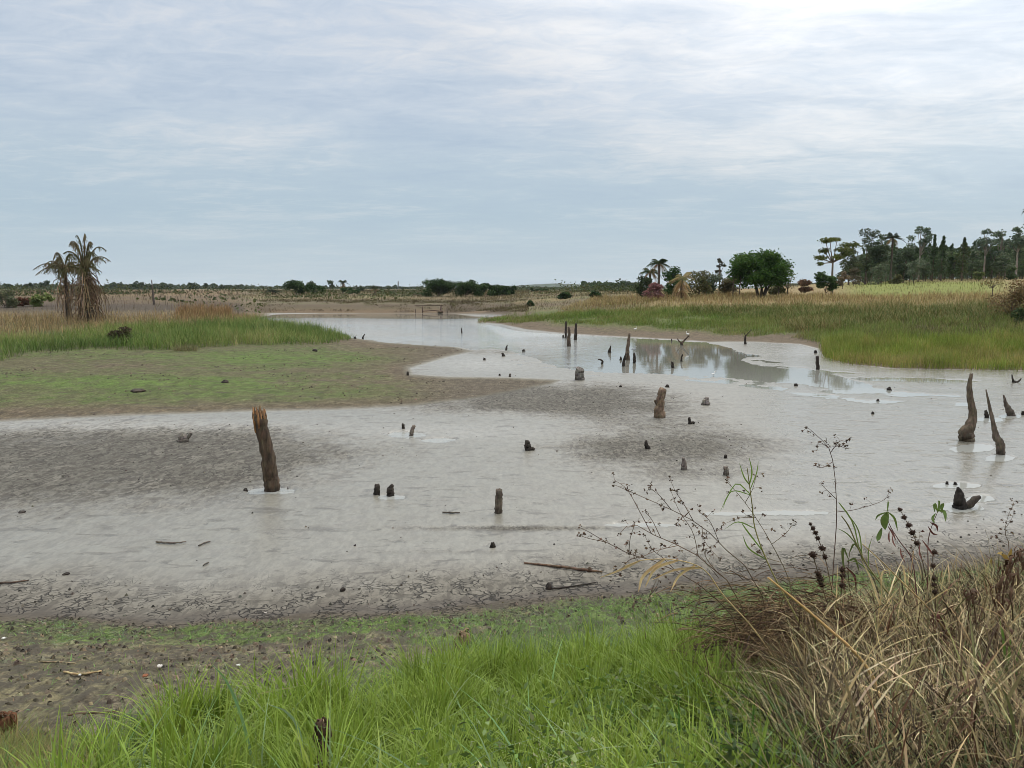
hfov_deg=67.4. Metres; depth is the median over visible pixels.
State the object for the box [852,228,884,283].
broad tree
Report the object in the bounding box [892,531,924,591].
twiggy weed
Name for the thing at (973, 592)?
wilted plant
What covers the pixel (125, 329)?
bush
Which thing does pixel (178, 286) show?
treeline
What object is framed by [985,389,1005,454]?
spiky stump
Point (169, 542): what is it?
fallen stick
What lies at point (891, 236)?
palm tree
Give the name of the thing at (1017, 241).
eucalyptus tree
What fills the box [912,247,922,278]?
pine tree
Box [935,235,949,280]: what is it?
tall pine
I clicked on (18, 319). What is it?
dry grass
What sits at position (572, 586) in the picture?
fallen stick
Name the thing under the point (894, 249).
pine tree
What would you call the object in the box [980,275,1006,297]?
field sapling
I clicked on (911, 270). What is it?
rounded tree
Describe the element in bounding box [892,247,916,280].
broad tree
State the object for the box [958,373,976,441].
bent stump
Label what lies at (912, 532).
ball headed stem
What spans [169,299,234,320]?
orange dry reeds
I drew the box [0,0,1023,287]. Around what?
sky
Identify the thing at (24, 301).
bush
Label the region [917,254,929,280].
pine tree
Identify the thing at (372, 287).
distant palm
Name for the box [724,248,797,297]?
round tree
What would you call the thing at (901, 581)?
straw cane
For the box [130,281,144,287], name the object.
skyline tree
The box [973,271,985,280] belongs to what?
understory bush
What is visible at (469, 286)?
distant bush
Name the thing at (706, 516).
twiggy weed
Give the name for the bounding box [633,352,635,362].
dead stump
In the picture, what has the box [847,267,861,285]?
understory bush
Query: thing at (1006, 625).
straw cane
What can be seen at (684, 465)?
dead stump
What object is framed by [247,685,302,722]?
grass blade
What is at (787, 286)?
twiggy shrub
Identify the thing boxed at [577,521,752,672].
twiggy weed
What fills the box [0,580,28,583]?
fallen stick
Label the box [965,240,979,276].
pine tree
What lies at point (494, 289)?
distant bush
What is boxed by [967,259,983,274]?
rounded tree
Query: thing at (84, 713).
fallen stick
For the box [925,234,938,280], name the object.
tall pine
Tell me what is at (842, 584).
ball headed stem
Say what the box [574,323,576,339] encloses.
water post
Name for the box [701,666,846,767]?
shaded weeds
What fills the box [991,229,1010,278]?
eucalyptus tree
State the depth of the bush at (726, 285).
104.61 m
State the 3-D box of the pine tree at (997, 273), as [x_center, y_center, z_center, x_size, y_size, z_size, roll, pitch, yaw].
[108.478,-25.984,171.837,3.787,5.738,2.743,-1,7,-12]
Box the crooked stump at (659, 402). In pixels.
[654,387,665,417]
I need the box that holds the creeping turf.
[0,557,1023,715]
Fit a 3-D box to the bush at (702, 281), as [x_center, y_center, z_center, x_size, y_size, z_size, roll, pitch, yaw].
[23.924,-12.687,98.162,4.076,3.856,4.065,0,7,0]
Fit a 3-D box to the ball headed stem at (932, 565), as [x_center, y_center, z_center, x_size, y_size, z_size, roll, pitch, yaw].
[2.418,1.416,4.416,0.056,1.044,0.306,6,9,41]
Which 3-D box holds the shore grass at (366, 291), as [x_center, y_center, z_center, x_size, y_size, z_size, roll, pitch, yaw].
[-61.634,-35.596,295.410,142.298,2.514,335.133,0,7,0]
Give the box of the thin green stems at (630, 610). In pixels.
[440,564,1013,657]
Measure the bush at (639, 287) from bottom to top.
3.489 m
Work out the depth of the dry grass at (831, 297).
86.67 m
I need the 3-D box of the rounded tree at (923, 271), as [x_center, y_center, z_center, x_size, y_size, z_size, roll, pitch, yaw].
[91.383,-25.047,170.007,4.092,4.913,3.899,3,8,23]
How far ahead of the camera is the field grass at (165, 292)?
147.52 m
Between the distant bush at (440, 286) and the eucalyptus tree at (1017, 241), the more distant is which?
the distant bush at (440, 286)
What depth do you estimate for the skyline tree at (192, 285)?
400.34 m
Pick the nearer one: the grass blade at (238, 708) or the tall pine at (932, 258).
the grass blade at (238, 708)
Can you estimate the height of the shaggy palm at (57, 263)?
5.948 m
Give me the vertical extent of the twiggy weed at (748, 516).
1.588 m
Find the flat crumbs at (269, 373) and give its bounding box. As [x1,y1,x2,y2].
[1,339,520,414]
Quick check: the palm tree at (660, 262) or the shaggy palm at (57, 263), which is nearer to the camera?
the shaggy palm at (57, 263)
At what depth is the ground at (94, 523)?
15.50 m
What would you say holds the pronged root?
on the ground at (94, 523)
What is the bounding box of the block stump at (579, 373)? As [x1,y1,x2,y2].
[575,367,584,379]
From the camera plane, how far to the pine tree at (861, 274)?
174.46 m
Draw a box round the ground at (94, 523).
[0,277,1023,766]
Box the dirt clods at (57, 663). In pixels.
[0,559,1019,744]
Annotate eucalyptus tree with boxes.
[876,233,891,282]
[905,226,933,281]
[974,228,999,278]
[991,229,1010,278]
[1008,226,1023,279]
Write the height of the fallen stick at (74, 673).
0.099 m
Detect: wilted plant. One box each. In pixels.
[0,711,17,739]
[313,717,331,767]
[454,628,470,649]
[930,611,954,671]
[963,588,986,667]
[989,545,1023,655]
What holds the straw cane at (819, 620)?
on the ground at (94, 523)
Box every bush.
[0,289,20,307]
[16,297,31,305]
[28,292,55,306]
[107,326,132,343]
[282,280,304,294]
[305,283,325,293]
[340,287,359,293]
[420,278,454,296]
[451,279,484,296]
[479,283,502,295]
[500,285,516,294]
[526,300,534,306]
[531,288,548,291]
[557,292,571,298]
[589,290,601,297]
[633,276,652,297]
[641,282,663,299]
[684,270,713,295]
[702,272,722,295]
[717,277,741,294]
[768,283,786,295]
[797,279,813,292]
[814,271,839,294]
[835,270,850,288]
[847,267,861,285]
[868,262,888,284]
[888,274,904,283]
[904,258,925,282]
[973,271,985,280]
[985,278,1023,316]
[1004,267,1017,279]
[1010,307,1023,324]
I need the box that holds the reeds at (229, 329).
[0,309,353,360]
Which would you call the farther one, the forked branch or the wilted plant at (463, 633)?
the forked branch
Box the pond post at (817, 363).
[815,356,819,369]
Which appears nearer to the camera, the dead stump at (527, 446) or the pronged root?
the dead stump at (527, 446)
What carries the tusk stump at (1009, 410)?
on the ground at (94, 523)
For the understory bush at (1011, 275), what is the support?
on the ground at (94, 523)
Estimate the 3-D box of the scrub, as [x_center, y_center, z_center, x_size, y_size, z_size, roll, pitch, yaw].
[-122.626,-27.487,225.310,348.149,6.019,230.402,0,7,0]
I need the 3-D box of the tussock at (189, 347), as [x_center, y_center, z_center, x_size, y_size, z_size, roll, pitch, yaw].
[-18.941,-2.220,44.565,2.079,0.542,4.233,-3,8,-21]
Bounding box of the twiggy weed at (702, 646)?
[693,637,771,709]
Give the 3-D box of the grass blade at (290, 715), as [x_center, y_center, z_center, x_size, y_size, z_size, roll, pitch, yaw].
[-0.950,1.576,3.288,0.161,0.483,0.027,-6,9,-41]
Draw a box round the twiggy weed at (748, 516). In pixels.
[721,473,797,630]
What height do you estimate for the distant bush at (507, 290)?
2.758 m
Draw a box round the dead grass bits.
[0,576,1020,735]
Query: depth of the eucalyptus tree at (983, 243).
169.13 m
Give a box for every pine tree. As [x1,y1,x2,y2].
[857,254,864,281]
[876,240,896,277]
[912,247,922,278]
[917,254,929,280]
[922,243,931,260]
[946,245,954,277]
[946,257,959,279]
[954,251,980,279]
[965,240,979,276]
[982,256,989,277]
[988,256,1001,277]
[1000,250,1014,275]
[1006,252,1023,277]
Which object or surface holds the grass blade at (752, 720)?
on the ground at (94, 523)
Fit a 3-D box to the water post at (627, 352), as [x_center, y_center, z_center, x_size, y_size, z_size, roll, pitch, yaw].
[6.465,-2.031,42.915,0.283,1.625,0.263,6,9,39]
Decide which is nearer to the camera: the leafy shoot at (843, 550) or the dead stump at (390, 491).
the leafy shoot at (843, 550)
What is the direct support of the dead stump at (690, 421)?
on the ground at (94, 523)
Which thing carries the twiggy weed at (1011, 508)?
on the ground at (94, 523)
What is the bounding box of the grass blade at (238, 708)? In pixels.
[214,667,253,765]
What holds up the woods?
on the ground at (94, 523)
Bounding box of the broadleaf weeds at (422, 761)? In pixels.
[411,656,815,767]
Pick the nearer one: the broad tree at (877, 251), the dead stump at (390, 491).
the dead stump at (390, 491)
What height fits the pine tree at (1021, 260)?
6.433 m
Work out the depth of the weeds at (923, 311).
64.04 m
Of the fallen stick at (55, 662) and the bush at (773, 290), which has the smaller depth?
the fallen stick at (55, 662)
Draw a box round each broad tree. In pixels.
[835,248,865,284]
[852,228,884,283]
[866,243,891,283]
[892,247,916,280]
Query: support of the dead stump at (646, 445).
on the ground at (94, 523)
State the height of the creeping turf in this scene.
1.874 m
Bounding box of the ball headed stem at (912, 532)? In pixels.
[898,507,929,611]
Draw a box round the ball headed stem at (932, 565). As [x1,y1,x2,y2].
[929,549,939,640]
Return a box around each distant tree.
[327,280,334,290]
[356,285,363,290]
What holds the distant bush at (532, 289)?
on the ground at (94, 523)
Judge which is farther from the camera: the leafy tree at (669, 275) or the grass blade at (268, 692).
the leafy tree at (669, 275)
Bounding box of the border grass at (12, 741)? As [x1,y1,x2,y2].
[0,709,150,767]
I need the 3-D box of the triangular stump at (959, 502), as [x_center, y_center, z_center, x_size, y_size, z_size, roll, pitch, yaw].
[8.325,2.135,14.054,0.503,0.516,0.269,0,7,0]
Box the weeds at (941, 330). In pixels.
[867,313,1022,340]
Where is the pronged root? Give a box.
[1011,374,1021,382]
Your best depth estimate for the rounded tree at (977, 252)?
178.76 m
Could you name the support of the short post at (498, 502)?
on the ground at (94, 523)
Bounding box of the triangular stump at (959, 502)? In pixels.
[952,487,980,509]
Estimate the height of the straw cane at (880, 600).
0.882 m
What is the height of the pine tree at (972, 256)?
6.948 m
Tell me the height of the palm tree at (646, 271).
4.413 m
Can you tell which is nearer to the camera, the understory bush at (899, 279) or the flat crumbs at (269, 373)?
the flat crumbs at (269, 373)
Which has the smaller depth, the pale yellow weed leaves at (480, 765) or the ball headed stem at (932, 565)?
the pale yellow weed leaves at (480, 765)
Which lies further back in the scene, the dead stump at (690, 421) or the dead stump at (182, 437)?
the dead stump at (690, 421)
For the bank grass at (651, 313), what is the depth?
68.85 m
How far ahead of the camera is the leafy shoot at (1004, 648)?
3.74 m
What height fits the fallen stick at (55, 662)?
0.060 m
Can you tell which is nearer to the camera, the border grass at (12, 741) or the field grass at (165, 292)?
the border grass at (12, 741)
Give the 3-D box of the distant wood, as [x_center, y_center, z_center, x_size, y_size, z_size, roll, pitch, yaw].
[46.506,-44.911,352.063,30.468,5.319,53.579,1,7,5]
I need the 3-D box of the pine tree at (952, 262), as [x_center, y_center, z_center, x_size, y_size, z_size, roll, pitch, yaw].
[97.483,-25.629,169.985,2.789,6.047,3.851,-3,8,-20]
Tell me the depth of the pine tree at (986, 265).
173.33 m
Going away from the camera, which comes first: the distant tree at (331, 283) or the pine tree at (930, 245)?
the pine tree at (930, 245)
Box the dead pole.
[151,280,154,304]
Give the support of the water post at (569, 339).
in the water
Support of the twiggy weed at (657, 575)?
on the ground at (94, 523)
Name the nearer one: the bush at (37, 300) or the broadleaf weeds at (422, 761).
the broadleaf weeds at (422, 761)
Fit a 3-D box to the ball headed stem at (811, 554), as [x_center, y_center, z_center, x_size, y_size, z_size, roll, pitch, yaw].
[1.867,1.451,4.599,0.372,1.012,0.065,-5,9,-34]
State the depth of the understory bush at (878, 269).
148.28 m
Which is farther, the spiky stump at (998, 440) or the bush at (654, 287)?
the bush at (654, 287)
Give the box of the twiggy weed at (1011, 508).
[988,498,1017,568]
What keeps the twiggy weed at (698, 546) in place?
on the ground at (94, 523)
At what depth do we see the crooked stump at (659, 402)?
23.72 m
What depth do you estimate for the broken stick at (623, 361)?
39.45 m
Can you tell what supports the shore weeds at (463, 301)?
on the ground at (94, 523)
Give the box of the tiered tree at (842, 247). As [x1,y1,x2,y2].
[813,237,860,293]
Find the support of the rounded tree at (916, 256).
on the ground at (94, 523)
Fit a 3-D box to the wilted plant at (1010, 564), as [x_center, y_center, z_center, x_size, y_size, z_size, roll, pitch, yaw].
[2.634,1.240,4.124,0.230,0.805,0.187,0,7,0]
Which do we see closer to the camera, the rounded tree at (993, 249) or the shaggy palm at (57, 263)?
the shaggy palm at (57, 263)
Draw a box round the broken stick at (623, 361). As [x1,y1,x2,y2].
[622,353,626,365]
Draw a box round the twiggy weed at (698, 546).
[612,472,753,659]
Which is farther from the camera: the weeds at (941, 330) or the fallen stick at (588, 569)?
the weeds at (941, 330)
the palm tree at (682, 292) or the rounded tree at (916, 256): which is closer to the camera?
the palm tree at (682, 292)
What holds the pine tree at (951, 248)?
on the ground at (94, 523)
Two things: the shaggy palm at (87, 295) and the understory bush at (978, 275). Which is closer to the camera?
the shaggy palm at (87, 295)
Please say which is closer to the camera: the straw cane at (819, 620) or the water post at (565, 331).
the straw cane at (819, 620)
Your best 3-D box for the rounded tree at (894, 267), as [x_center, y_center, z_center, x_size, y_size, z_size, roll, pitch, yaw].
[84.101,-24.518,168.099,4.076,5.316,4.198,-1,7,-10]
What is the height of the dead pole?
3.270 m
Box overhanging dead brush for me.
[643,551,972,700]
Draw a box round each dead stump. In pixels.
[177,432,192,442]
[373,484,379,495]
[386,484,394,496]
[409,425,415,435]
[489,542,495,547]
[524,440,534,450]
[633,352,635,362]
[644,440,650,448]
[681,457,687,469]
[688,417,694,423]
[701,397,709,404]
[723,466,728,475]
[984,410,988,417]
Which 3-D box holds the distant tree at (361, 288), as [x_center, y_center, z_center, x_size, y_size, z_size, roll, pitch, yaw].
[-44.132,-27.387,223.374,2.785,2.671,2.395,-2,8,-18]
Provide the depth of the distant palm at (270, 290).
203.08 m
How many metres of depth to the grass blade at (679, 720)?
3.21 m
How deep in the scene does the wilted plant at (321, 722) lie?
3.19 m
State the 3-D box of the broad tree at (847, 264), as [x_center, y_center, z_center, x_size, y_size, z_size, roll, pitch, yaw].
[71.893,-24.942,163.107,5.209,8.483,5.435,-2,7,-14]
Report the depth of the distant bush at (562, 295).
128.37 m
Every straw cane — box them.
[602,558,778,664]
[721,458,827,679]
[767,577,886,724]
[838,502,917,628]
[862,544,965,660]
[862,560,917,667]
[980,606,1023,670]
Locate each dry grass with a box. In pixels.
[0,308,261,336]
[558,287,1023,313]
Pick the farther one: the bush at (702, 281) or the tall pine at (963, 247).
the tall pine at (963, 247)
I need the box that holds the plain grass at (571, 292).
[480,289,671,310]
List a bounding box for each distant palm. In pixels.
[264,288,281,294]
[337,280,347,292]
[369,285,379,293]
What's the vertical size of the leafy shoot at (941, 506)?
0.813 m
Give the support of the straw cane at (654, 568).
in the dry thicket stalks
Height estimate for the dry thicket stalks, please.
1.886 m
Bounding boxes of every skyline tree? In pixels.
[39,280,49,289]
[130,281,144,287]
[187,282,199,288]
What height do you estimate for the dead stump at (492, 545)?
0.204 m
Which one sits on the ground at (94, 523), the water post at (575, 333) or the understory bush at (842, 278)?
the understory bush at (842, 278)
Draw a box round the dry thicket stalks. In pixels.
[629,534,1023,767]
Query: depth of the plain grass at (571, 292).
137.73 m
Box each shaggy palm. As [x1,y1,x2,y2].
[33,252,100,320]
[56,234,111,322]
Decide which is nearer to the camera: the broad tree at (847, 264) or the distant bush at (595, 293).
the distant bush at (595, 293)
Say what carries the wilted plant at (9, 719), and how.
on the ground at (94, 523)
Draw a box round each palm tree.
[639,268,661,295]
[645,259,669,289]
[667,272,694,298]
[881,232,904,283]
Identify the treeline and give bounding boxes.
[0,282,423,289]
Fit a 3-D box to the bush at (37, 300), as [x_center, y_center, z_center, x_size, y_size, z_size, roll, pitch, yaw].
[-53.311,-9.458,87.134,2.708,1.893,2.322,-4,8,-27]
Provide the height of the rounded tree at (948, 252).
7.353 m
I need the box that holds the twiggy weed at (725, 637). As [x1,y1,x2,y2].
[676,620,791,676]
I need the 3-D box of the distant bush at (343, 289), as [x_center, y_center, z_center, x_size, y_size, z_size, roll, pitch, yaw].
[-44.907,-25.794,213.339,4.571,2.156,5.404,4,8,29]
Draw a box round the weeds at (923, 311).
[686,296,1023,333]
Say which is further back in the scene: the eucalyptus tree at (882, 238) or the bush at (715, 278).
the eucalyptus tree at (882, 238)
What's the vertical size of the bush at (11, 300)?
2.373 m
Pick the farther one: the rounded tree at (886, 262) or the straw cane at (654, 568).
the rounded tree at (886, 262)
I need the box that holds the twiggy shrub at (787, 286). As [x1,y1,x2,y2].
[784,272,797,295]
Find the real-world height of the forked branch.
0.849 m
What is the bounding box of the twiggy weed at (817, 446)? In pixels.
[801,426,892,604]
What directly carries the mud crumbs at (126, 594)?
on the ground at (94, 523)
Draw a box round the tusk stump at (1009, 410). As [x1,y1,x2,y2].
[1003,395,1015,415]
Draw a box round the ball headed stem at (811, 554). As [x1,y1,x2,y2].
[807,551,833,622]
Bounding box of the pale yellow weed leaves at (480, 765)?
[477,733,611,767]
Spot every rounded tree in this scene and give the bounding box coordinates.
[883,250,897,281]
[888,260,902,278]
[905,255,917,281]
[916,260,933,280]
[928,251,951,279]
[943,252,967,278]
[964,249,981,279]
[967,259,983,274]
[980,245,1010,278]
[989,252,1014,278]
[1007,245,1023,278]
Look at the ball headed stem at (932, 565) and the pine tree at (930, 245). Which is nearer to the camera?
the ball headed stem at (932, 565)
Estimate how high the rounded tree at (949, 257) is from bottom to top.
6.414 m
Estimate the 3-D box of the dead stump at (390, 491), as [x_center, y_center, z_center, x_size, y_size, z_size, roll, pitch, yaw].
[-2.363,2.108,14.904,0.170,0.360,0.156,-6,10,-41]
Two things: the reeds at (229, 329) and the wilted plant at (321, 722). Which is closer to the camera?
the wilted plant at (321, 722)
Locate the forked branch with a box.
[677,335,689,344]
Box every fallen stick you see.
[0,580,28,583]
[38,661,75,663]
[63,670,101,674]
[67,711,115,715]
[156,541,185,543]
[524,562,602,572]
[552,582,595,588]
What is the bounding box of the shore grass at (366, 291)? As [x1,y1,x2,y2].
[225,289,529,302]
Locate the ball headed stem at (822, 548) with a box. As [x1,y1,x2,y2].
[809,522,837,615]
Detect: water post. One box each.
[564,321,566,337]
[567,327,570,346]
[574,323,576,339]
[625,333,630,359]
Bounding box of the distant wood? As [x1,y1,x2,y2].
[581,280,634,289]
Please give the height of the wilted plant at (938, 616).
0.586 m
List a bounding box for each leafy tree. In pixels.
[662,266,685,296]
[715,258,726,291]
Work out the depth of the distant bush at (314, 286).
204.24 m
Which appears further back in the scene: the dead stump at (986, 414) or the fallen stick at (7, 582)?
the dead stump at (986, 414)
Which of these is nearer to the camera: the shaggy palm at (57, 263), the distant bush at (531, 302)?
the shaggy palm at (57, 263)
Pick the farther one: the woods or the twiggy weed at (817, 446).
the woods
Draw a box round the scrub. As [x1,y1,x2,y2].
[0,278,635,312]
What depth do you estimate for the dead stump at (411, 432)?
20.91 m
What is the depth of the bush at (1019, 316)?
54.52 m
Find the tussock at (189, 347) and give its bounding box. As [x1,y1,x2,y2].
[170,343,201,351]
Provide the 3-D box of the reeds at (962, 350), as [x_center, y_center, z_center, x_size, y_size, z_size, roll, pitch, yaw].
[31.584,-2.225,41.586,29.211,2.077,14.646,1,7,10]
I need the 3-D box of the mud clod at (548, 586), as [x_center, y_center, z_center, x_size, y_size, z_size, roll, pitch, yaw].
[0.491,2.701,10.248,0.093,0.111,0.115,0,7,0]
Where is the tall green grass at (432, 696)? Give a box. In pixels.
[0,592,878,767]
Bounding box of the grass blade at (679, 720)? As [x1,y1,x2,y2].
[678,695,680,757]
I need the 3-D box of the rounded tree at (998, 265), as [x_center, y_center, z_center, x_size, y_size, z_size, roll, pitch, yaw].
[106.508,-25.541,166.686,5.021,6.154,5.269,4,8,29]
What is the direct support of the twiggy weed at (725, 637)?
on the ground at (94, 523)
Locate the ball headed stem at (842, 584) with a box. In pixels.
[838,565,846,620]
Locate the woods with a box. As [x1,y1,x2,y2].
[509,283,815,289]
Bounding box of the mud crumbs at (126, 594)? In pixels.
[5,375,1021,617]
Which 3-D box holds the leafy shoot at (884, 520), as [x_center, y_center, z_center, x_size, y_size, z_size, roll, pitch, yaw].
[2.579,1.103,5.047,0.442,0.721,0.116,-3,8,-24]
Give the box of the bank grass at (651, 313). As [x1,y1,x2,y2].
[477,302,1023,343]
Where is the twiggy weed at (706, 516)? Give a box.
[612,476,771,640]
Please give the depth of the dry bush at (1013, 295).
58.08 m
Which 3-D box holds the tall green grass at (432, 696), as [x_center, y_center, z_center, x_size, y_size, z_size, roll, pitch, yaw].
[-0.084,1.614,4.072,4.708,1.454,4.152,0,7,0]
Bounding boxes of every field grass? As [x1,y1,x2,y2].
[0,289,247,314]
[847,276,1023,295]
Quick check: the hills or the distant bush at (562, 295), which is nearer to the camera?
the distant bush at (562, 295)
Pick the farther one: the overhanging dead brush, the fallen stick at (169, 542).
the fallen stick at (169, 542)
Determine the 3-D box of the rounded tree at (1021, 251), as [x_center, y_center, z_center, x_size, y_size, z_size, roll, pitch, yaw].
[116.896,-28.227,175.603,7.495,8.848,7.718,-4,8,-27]
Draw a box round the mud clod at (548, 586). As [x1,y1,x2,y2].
[545,582,551,589]
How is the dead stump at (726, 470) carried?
on the ground at (94, 523)
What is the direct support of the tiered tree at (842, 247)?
on the ground at (94, 523)
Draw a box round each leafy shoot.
[841,543,862,616]
[875,502,916,594]
[919,501,946,601]
[984,620,1021,678]
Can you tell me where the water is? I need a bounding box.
[248,313,1021,526]
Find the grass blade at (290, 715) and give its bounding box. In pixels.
[269,704,303,761]
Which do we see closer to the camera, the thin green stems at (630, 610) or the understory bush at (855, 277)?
the thin green stems at (630, 610)
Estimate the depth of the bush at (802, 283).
110.78 m
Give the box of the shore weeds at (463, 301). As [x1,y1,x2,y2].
[240,298,528,312]
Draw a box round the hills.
[455,283,797,287]
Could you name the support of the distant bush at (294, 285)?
on the ground at (94, 523)
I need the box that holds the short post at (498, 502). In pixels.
[494,488,502,513]
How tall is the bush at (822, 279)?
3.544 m
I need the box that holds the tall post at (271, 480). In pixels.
[252,405,279,491]
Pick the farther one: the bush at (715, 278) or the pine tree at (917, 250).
the pine tree at (917, 250)
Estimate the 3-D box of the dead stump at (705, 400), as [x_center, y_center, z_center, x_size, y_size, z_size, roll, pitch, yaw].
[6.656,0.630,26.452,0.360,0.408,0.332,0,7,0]
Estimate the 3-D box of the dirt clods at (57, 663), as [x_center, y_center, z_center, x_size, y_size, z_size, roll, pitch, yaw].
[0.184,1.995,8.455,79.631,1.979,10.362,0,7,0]
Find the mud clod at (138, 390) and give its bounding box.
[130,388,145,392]
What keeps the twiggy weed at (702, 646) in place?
on the ground at (94, 523)
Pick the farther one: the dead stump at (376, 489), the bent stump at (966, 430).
the bent stump at (966, 430)
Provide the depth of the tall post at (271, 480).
15.12 m
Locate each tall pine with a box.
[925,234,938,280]
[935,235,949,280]
[953,237,973,280]
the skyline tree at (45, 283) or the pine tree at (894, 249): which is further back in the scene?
the skyline tree at (45, 283)
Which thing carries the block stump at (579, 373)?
on the ground at (94, 523)
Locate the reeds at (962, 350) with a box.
[817,323,1023,371]
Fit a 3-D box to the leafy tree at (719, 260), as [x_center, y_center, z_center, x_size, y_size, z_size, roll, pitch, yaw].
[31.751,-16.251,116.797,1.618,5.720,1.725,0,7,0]
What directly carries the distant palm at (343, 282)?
on the ground at (94, 523)
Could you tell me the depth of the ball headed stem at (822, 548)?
4.93 m
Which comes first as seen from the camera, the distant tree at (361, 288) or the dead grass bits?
the dead grass bits
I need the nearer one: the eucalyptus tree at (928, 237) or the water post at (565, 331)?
the water post at (565, 331)
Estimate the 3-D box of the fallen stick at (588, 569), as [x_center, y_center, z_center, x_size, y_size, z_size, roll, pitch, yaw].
[0.723,2.609,10.991,1.158,0.064,0.082,2,7,16]
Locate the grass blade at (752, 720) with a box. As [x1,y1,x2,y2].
[750,700,754,744]
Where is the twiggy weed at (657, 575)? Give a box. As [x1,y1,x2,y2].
[632,574,666,638]

